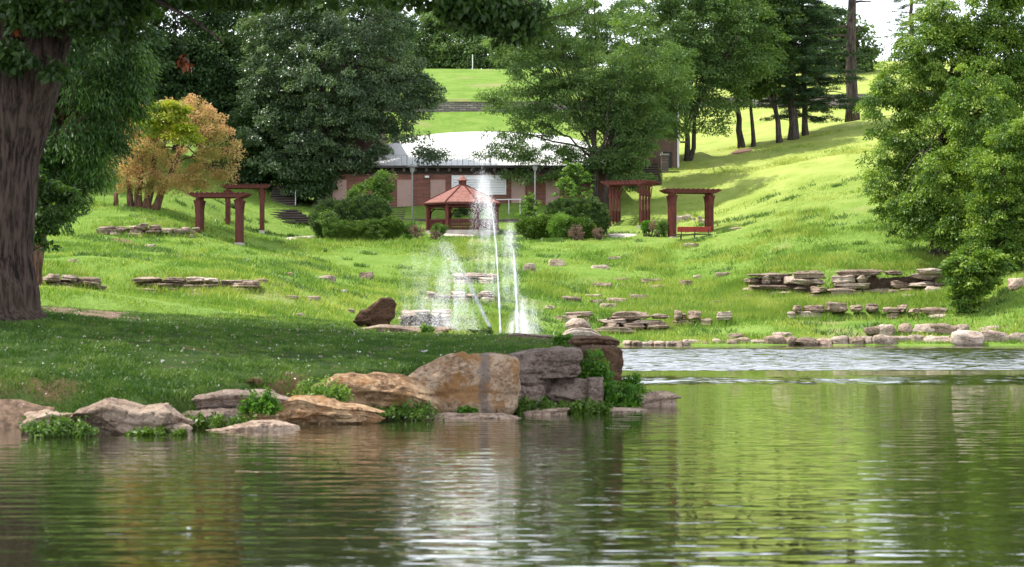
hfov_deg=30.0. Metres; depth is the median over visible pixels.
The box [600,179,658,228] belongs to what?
pergola
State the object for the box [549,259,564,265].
stone
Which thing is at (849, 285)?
rock slab
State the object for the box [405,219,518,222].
wall
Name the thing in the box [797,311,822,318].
rock slab
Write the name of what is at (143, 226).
rock slab
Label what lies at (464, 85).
hillside
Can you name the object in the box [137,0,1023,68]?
sky
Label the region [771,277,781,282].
rock slab
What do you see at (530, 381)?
rock slab
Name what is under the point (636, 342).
shore rock
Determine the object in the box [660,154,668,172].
stone pier
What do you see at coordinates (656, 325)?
rock slab
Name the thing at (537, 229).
shrub
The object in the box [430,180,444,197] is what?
door
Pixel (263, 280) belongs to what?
stone
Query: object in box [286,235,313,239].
path
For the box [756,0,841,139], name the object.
pine tree
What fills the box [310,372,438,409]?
boulder
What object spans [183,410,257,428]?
weed plant
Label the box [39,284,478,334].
lawn edge grass
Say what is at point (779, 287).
rock slab
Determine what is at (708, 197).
pergola
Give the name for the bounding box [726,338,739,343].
shore rock
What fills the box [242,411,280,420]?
boulder
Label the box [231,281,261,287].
rock slab
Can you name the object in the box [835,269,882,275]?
rock slab
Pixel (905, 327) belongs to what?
shore rock
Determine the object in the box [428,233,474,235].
path
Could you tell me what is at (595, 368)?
weed plant
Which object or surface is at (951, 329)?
shore rock
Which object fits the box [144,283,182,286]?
rock slab
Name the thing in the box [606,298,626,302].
stone
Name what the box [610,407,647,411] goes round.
rock slab
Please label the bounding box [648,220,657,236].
dry bush
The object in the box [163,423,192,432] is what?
boulder
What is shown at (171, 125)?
smoke tree
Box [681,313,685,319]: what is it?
rock slab
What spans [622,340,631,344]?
shore rock
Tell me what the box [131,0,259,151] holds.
broadleaf tree
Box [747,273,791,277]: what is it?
rock slab
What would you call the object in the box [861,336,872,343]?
shore rock
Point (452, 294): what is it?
rock slab
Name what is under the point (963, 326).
shore rock
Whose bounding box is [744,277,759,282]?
rock slab
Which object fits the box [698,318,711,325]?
rock slab
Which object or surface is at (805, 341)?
shore rock
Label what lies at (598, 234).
dry bush
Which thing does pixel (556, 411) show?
rock slab
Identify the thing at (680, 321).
rock slab
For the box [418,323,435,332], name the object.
weed plant
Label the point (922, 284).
rock slab
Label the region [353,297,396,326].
boulder
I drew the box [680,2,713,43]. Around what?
hilltop tree
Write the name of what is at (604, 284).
stone
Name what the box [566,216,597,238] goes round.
shrub
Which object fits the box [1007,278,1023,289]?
stone
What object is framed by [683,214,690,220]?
rock
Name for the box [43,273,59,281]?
rock slab
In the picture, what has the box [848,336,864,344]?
shore rock
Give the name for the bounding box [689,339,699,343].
shore rock
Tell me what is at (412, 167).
lamp post
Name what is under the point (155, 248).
weed clumps
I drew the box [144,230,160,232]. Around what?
rock slab
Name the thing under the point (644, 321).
rock slab
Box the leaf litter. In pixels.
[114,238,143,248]
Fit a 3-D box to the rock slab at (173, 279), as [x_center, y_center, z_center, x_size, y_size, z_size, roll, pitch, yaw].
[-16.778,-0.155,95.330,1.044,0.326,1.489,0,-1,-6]
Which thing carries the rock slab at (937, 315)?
on the hillside
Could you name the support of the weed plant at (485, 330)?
on the peninsula lawn at (171, 361)
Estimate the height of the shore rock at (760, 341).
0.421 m
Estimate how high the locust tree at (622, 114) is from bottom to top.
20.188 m
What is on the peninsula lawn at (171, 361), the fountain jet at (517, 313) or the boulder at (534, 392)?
the boulder at (534, 392)
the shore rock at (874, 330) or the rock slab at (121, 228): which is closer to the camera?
the shore rock at (874, 330)
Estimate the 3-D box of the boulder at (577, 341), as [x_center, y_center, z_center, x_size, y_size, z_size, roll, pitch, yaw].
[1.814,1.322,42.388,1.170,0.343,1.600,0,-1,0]
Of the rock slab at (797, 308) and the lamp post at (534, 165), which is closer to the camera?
the rock slab at (797, 308)
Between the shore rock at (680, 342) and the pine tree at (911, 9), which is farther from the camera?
the pine tree at (911, 9)
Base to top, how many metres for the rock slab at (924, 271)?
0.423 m
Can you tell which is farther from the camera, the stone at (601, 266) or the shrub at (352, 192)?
the shrub at (352, 192)
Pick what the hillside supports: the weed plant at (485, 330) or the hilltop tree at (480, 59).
the hilltop tree at (480, 59)
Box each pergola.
[187,192,251,245]
[220,183,269,233]
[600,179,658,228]
[659,188,721,237]
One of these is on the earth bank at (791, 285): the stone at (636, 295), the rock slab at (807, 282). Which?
the rock slab at (807, 282)
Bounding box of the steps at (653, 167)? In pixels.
[629,163,661,183]
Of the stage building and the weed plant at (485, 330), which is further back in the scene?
the stage building
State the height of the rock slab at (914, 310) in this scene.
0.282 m
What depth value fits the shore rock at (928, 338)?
100.33 m
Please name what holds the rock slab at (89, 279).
on the rock slab at (92, 283)
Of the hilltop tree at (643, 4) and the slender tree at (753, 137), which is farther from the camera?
the hilltop tree at (643, 4)
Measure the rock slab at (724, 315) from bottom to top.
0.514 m
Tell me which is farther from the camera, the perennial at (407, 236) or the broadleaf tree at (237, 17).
the broadleaf tree at (237, 17)
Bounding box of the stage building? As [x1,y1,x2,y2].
[323,132,607,206]
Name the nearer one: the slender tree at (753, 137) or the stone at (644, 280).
the stone at (644, 280)
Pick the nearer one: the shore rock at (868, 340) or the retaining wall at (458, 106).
the shore rock at (868, 340)
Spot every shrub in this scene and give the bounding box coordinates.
[316,209,339,233]
[344,187,359,205]
[347,168,397,218]
[453,208,471,216]
[514,213,570,239]
[545,211,579,238]
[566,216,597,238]
[938,247,1017,313]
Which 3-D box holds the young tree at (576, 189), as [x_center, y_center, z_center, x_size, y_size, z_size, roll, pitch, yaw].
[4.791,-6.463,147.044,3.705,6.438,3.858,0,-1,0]
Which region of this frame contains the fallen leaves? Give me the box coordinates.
[4,305,560,406]
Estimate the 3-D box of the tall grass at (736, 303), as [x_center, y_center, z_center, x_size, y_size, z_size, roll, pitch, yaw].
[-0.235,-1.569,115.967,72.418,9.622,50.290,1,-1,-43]
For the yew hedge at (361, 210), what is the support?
on the hillside
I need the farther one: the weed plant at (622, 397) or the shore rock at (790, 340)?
the shore rock at (790, 340)
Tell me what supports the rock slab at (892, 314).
on the hillside
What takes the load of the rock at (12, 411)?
on the peninsula lawn at (171, 361)
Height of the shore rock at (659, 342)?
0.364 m
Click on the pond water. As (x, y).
(863, 456)
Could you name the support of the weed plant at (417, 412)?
in the pond water
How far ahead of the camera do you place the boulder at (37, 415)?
31.50 m
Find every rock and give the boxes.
[585,377,603,403]
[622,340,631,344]
[631,340,641,344]
[654,341,664,344]
[665,341,674,344]
[675,340,682,344]
[682,339,688,344]
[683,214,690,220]
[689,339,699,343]
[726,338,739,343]
[728,333,743,337]
[738,337,749,342]
[750,339,765,343]
[763,335,784,343]
[772,332,792,336]
[785,336,796,344]
[795,337,819,344]
[817,338,831,344]
[831,335,848,343]
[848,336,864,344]
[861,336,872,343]
[863,326,880,334]
[872,334,896,344]
[877,324,895,335]
[894,336,910,341]
[898,323,912,334]
[908,335,924,341]
[912,324,934,333]
[922,335,949,342]
[929,323,949,328]
[934,325,958,334]
[950,330,983,344]
[957,324,968,329]
[978,325,999,329]
[981,330,1008,341]
[1008,332,1023,341]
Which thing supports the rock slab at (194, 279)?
on the rock slab at (200, 285)
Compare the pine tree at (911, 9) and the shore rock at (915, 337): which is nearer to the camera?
the shore rock at (915, 337)
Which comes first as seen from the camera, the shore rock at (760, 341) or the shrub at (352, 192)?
the shore rock at (760, 341)
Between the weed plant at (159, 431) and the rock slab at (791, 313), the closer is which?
the weed plant at (159, 431)
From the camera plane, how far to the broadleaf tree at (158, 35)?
159.24 m
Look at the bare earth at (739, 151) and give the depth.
171.50 m
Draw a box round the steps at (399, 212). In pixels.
[390,207,405,218]
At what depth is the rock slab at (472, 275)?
118.20 m
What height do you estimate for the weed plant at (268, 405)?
0.546 m
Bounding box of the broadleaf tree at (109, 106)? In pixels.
[33,11,166,285]
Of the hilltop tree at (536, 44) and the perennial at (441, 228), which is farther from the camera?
the hilltop tree at (536, 44)
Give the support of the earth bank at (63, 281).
on the hillside
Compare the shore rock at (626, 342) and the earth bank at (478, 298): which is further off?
the earth bank at (478, 298)
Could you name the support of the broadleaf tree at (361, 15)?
on the hillside
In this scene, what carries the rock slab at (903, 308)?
on the hillside
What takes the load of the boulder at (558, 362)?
on the peninsula lawn at (171, 361)
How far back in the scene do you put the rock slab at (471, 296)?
109.54 m
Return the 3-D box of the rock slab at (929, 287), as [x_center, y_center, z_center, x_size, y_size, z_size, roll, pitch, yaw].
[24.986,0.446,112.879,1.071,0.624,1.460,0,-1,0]
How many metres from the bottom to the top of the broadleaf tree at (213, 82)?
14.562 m
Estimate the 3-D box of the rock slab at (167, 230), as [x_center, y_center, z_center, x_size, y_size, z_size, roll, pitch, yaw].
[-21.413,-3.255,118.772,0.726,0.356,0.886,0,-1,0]
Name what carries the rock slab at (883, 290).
on the hillside
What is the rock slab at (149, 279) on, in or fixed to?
on the rock slab at (168, 284)
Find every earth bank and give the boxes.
[46,279,86,287]
[123,227,187,233]
[137,280,232,287]
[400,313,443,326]
[433,296,479,299]
[604,317,646,330]
[747,277,818,293]
[833,274,937,291]
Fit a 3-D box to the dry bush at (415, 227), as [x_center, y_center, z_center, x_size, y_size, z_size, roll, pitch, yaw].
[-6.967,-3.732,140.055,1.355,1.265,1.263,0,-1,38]
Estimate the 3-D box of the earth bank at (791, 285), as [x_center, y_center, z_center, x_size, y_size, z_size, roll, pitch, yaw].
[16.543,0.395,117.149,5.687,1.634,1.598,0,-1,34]
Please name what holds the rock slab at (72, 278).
on the earth bank at (63, 281)
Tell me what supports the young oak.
on the hillside
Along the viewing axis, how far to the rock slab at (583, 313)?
107.24 m
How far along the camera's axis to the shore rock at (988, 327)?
101.74 m
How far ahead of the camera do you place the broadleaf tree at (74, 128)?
138.49 m
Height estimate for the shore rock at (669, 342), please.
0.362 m
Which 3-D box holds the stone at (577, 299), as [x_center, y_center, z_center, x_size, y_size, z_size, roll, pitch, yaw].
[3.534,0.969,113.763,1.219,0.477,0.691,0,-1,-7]
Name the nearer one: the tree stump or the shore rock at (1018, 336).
the shore rock at (1018, 336)
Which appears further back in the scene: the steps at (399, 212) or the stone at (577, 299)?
the steps at (399, 212)
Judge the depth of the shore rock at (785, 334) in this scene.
101.85 m
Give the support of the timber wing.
on the hillside
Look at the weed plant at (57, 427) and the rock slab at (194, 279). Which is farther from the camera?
the rock slab at (194, 279)
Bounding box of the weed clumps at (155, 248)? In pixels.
[45,167,1018,336]
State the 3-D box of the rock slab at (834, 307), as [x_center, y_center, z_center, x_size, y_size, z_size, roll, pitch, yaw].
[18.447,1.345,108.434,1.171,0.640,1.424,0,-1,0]
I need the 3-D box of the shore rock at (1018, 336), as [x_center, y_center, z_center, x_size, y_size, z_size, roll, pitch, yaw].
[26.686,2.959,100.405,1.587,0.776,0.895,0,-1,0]
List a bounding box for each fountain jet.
[393,242,491,333]
[464,166,501,332]
[499,221,545,333]
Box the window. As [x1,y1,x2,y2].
[662,152,671,167]
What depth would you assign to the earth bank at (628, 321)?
104.98 m
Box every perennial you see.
[402,233,412,239]
[403,219,419,238]
[430,222,449,236]
[639,220,650,236]
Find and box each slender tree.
[694,0,793,148]
[729,0,812,142]
[736,16,791,146]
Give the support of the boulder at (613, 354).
on the peninsula lawn at (171, 361)
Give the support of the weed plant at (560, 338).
on the peninsula lawn at (171, 361)
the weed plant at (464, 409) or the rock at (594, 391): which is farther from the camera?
the rock at (594, 391)
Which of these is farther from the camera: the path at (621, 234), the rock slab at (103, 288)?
the path at (621, 234)
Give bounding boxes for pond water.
[0,345,1023,566]
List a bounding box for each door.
[333,180,346,200]
[397,180,410,206]
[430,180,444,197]
[511,179,524,202]
[546,180,559,204]
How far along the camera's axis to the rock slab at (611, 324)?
104.34 m
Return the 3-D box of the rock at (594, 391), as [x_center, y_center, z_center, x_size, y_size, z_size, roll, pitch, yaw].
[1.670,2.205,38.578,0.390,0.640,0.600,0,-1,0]
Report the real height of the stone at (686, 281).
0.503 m
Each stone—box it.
[255,279,267,283]
[304,296,320,301]
[317,275,336,281]
[359,272,373,279]
[522,263,535,271]
[545,305,554,309]
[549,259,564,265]
[561,296,581,301]
[591,265,608,268]
[592,283,611,287]
[600,303,617,307]
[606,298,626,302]
[629,294,647,298]
[640,279,659,283]
[680,280,692,285]
[684,243,698,247]
[715,272,729,276]
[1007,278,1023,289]
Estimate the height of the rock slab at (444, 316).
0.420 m
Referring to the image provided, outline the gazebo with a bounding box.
[423,175,500,234]
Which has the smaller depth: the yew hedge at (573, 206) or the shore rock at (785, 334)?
the shore rock at (785, 334)
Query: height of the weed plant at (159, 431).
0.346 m
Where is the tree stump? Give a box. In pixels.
[113,193,118,206]
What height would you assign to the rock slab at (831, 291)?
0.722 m
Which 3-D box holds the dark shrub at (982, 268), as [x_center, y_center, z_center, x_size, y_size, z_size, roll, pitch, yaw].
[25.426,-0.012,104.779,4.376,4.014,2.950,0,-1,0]
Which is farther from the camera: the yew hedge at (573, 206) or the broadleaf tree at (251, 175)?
the broadleaf tree at (251, 175)
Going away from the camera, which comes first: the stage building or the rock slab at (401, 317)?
the rock slab at (401, 317)
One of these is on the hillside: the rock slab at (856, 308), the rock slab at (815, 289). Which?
the rock slab at (856, 308)
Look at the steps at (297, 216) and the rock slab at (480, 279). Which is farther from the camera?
the steps at (297, 216)
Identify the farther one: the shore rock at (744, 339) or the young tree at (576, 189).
the young tree at (576, 189)
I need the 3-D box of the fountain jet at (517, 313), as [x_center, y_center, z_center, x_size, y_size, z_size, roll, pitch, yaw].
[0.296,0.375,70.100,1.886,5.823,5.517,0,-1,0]
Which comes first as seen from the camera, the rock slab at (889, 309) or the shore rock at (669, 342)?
the shore rock at (669, 342)
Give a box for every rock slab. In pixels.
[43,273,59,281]
[62,275,78,281]
[72,281,101,286]
[78,277,100,280]
[90,286,107,290]
[95,229,123,232]
[98,226,115,228]
[115,226,127,229]
[130,229,142,232]
[132,276,162,282]
[138,223,148,228]
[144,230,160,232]
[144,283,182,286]
[149,225,160,229]
[161,228,172,233]
[164,277,185,282]
[173,229,188,233]
[184,284,220,288]
[186,276,204,282]
[204,278,217,282]
[208,420,299,430]
[220,280,260,282]
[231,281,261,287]
[360,324,453,333]
[397,314,420,319]
[401,309,430,314]
[421,313,452,320]
[426,412,519,418]
[427,291,436,297]
[432,309,452,313]
[440,321,452,326]
[448,279,473,283]
[450,291,464,297]
[452,273,487,277]
[465,293,474,297]
[477,277,493,283]
[477,291,494,297]
[481,297,494,301]
[487,273,497,279]
[499,333,554,339]
[519,376,550,388]
[523,407,569,414]
[554,315,576,321]
[563,328,599,335]
[565,318,590,328]
[566,311,592,316]
[596,326,638,333]
[598,318,626,323]
[605,323,618,326]
[609,311,650,319]
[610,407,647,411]
[620,322,645,328]
[630,319,665,323]
[637,391,681,405]
[646,323,669,328]
[651,314,669,318]
[671,320,695,325]
[674,310,681,319]
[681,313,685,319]
[688,311,701,319]
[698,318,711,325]
[716,311,731,319]
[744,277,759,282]
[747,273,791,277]
[748,285,789,289]
[761,275,770,283]
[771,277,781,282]
[782,276,794,283]
[787,311,796,318]
[792,270,825,278]
[793,286,805,291]
[793,305,801,313]
[794,278,824,285]
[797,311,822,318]
[804,305,824,312]
[810,286,824,293]
[826,288,862,296]
[826,302,847,312]
[831,275,855,282]
[834,282,869,288]
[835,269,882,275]
[850,305,862,311]
[854,275,867,282]
[862,288,899,294]
[865,303,878,311]
[881,307,899,311]
[884,270,902,275]
[886,312,898,318]
[890,280,909,287]
[897,305,907,312]
[900,288,919,291]
[907,308,920,312]
[908,281,944,286]
[909,273,942,280]
[916,268,941,274]
[920,307,946,314]
[925,286,943,291]
[927,314,945,318]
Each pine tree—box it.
[755,0,866,135]
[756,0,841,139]
[828,0,871,121]
[882,0,947,81]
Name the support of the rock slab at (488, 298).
on the hillside
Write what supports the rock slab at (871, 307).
on the hillside
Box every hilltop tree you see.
[395,11,453,68]
[424,13,475,68]
[451,1,521,68]
[509,0,562,68]
[545,0,626,67]
[593,0,682,65]
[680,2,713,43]
[804,3,889,73]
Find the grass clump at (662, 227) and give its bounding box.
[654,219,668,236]
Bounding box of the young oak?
[33,165,92,253]
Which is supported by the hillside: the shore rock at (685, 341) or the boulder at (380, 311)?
the shore rock at (685, 341)
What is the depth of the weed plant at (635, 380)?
40.52 m
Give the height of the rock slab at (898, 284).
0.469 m
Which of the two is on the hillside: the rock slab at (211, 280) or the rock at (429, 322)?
the rock at (429, 322)
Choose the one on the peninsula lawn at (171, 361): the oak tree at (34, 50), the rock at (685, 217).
the oak tree at (34, 50)
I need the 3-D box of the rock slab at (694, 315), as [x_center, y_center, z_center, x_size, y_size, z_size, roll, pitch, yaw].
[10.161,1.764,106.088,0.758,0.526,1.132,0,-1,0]
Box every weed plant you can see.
[17,412,101,437]
[124,424,188,435]
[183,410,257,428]
[236,386,284,416]
[286,374,354,401]
[371,399,444,420]
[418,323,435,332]
[455,404,479,413]
[465,326,493,334]
[513,395,566,414]
[547,396,613,413]
[551,332,573,345]
[575,345,616,388]
[586,380,646,407]
[619,372,651,392]
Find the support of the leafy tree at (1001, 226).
on the hillside
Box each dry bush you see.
[408,225,426,238]
[429,230,441,239]
[568,223,584,239]
[592,228,604,239]
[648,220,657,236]
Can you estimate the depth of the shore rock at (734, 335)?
101.82 m
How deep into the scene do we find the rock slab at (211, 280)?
94.57 m
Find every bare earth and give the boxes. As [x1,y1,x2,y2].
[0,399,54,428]
[44,307,123,318]
[731,148,751,153]
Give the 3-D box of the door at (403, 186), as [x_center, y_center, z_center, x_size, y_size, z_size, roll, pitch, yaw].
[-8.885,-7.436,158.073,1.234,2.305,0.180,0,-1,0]
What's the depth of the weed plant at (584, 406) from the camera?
37.06 m
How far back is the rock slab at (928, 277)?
114.84 m
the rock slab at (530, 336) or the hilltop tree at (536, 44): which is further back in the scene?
the hilltop tree at (536, 44)
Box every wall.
[387,91,1020,111]
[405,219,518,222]
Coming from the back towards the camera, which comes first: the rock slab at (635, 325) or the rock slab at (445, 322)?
the rock slab at (635, 325)
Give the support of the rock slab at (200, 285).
on the hillside
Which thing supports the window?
in the timber wing
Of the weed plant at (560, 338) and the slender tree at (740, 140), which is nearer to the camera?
the weed plant at (560, 338)
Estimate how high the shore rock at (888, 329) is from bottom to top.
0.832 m
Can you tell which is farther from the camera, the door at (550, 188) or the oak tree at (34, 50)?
the door at (550, 188)
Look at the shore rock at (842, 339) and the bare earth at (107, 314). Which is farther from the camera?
the shore rock at (842, 339)
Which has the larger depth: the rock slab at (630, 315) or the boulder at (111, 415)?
the rock slab at (630, 315)
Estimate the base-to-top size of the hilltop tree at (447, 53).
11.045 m
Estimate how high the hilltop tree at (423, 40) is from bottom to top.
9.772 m
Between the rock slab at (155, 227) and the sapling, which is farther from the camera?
the sapling
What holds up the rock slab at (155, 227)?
on the earth bank at (128, 230)
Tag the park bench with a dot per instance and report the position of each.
(694, 229)
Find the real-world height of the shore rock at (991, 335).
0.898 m
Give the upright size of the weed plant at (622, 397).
0.705 m
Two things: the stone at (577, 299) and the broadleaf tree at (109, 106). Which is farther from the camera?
the stone at (577, 299)
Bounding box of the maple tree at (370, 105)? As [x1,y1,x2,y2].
[230,0,455,207]
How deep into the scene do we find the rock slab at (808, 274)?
115.16 m
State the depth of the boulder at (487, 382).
36.45 m
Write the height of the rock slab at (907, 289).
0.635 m
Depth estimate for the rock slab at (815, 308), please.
108.14 m
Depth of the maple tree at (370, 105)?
156.77 m
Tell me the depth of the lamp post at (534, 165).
154.04 m
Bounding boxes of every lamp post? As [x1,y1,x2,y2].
[407,164,417,218]
[530,162,539,213]
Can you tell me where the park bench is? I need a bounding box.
[673,227,711,239]
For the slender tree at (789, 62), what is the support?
on the hillside
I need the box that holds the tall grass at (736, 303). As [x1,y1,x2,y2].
[43,204,951,334]
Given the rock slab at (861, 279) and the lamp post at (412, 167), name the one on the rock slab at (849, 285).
the rock slab at (861, 279)
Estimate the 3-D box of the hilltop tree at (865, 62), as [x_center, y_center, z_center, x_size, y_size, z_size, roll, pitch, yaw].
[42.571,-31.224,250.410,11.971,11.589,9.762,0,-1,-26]
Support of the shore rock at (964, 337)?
on the hillside
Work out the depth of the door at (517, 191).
158.06 m
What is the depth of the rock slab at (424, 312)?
97.11 m
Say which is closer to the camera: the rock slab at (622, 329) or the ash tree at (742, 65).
the rock slab at (622, 329)
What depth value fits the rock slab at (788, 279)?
115.88 m
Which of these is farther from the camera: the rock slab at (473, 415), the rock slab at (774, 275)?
the rock slab at (774, 275)
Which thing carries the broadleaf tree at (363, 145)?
on the hillside
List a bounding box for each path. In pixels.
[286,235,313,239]
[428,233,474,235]
[608,233,635,237]
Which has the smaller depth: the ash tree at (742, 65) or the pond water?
the pond water
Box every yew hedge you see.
[308,194,394,237]
[322,215,406,240]
[544,196,611,237]
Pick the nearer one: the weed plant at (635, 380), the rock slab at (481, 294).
the weed plant at (635, 380)
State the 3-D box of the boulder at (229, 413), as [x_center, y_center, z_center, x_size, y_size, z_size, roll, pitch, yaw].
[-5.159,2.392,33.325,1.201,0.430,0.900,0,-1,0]
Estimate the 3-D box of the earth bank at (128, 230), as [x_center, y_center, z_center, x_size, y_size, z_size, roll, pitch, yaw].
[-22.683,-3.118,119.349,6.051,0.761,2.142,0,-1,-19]
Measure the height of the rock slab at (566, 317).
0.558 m
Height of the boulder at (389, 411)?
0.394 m
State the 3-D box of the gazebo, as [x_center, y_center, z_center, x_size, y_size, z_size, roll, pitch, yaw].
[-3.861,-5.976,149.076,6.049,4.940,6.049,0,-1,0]
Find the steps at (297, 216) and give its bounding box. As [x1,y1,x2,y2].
[269,210,310,223]
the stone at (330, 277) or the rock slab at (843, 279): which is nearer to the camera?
the stone at (330, 277)
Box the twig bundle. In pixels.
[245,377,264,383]
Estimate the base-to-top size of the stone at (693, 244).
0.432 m
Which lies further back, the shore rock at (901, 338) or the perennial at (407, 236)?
the perennial at (407, 236)
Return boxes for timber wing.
[605,96,686,172]
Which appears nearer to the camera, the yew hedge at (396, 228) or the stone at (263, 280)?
the stone at (263, 280)
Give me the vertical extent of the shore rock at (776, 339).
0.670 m
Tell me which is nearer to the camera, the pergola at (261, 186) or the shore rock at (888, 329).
the shore rock at (888, 329)
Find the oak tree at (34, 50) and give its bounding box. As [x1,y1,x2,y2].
[0,0,587,321]
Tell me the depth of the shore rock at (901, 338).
100.41 m
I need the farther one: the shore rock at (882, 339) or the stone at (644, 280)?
the stone at (644, 280)
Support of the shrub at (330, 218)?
on the hillside
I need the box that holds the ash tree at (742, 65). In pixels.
[583,0,792,160]
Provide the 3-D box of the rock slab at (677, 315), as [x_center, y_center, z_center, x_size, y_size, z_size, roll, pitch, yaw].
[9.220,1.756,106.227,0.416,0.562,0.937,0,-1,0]
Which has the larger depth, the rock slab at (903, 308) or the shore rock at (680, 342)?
the rock slab at (903, 308)
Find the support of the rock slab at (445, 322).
on the rock slab
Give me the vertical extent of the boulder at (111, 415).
0.707 m
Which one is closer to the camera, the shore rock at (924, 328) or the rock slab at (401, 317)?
the rock slab at (401, 317)
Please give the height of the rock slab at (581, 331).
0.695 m
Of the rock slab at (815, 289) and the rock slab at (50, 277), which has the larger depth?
the rock slab at (815, 289)
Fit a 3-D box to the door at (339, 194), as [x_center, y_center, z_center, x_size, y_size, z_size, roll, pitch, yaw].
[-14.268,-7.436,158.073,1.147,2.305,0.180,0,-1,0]
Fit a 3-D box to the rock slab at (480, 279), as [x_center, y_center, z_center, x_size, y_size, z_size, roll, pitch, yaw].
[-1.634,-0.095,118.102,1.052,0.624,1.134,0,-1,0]
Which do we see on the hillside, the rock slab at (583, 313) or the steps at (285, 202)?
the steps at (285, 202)
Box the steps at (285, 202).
[270,185,298,205]
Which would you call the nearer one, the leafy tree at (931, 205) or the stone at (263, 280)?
the stone at (263, 280)
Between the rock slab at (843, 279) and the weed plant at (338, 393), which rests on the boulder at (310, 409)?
the weed plant at (338, 393)
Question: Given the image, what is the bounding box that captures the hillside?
[40,61,1023,344]
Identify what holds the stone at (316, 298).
on the hillside
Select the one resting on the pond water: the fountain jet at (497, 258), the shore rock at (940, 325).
the fountain jet at (497, 258)
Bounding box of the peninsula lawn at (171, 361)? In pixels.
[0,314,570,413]
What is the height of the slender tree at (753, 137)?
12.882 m
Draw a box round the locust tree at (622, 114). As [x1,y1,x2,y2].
[466,0,700,208]
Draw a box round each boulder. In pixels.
[20,409,72,431]
[69,397,195,433]
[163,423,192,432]
[182,408,242,424]
[192,389,289,409]
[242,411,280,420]
[277,395,385,423]
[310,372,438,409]
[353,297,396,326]
[372,406,410,418]
[408,351,520,414]
[509,346,582,378]
[519,385,545,408]
[545,377,586,404]
[567,335,619,347]
[578,344,623,391]
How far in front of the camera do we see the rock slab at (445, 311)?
98.84 m
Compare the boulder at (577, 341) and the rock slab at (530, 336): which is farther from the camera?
the rock slab at (530, 336)
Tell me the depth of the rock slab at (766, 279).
116.66 m
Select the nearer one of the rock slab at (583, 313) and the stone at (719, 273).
the rock slab at (583, 313)
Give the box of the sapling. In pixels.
[515,188,541,220]
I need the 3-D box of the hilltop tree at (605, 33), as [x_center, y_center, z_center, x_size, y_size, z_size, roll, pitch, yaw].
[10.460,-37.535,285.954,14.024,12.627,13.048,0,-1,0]
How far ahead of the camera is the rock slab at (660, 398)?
40.13 m
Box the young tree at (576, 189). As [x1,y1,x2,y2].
[551,161,598,209]
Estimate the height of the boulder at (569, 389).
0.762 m
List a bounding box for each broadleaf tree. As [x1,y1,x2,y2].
[33,11,166,285]
[45,110,88,183]
[65,9,176,121]
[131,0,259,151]
[139,23,262,128]
[178,0,295,160]
[204,102,341,200]
[233,2,413,109]
[295,0,421,96]
[325,122,385,160]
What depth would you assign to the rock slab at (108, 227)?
117.47 m
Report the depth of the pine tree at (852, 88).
181.81 m
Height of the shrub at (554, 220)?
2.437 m
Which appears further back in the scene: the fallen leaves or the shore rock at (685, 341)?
the shore rock at (685, 341)
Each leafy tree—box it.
[852,0,1023,256]
[949,116,1023,278]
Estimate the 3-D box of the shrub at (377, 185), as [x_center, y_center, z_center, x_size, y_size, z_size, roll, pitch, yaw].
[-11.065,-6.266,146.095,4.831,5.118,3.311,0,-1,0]
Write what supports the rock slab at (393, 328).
on the peninsula lawn at (171, 361)
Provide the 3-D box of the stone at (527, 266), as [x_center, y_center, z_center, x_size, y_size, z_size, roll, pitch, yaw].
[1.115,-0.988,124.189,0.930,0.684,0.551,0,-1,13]
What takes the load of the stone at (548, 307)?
on the hillside
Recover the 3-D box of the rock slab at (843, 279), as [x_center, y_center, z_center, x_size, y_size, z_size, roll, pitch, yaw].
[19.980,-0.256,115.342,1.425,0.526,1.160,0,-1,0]
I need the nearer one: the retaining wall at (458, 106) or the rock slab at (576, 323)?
the rock slab at (576, 323)
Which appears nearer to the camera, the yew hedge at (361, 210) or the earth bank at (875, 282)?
the earth bank at (875, 282)
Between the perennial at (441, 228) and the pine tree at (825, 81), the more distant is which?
the pine tree at (825, 81)
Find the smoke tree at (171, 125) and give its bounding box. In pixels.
[104,93,247,209]
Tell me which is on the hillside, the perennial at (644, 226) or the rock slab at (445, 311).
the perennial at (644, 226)
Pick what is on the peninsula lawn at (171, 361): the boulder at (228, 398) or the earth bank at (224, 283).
the boulder at (228, 398)
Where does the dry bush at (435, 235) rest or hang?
on the hillside
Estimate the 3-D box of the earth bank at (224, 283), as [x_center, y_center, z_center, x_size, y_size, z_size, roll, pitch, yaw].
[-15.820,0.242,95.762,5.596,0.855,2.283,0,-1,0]
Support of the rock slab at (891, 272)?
on the earth bank at (875, 282)
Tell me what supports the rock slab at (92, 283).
on the rock slab at (103, 288)

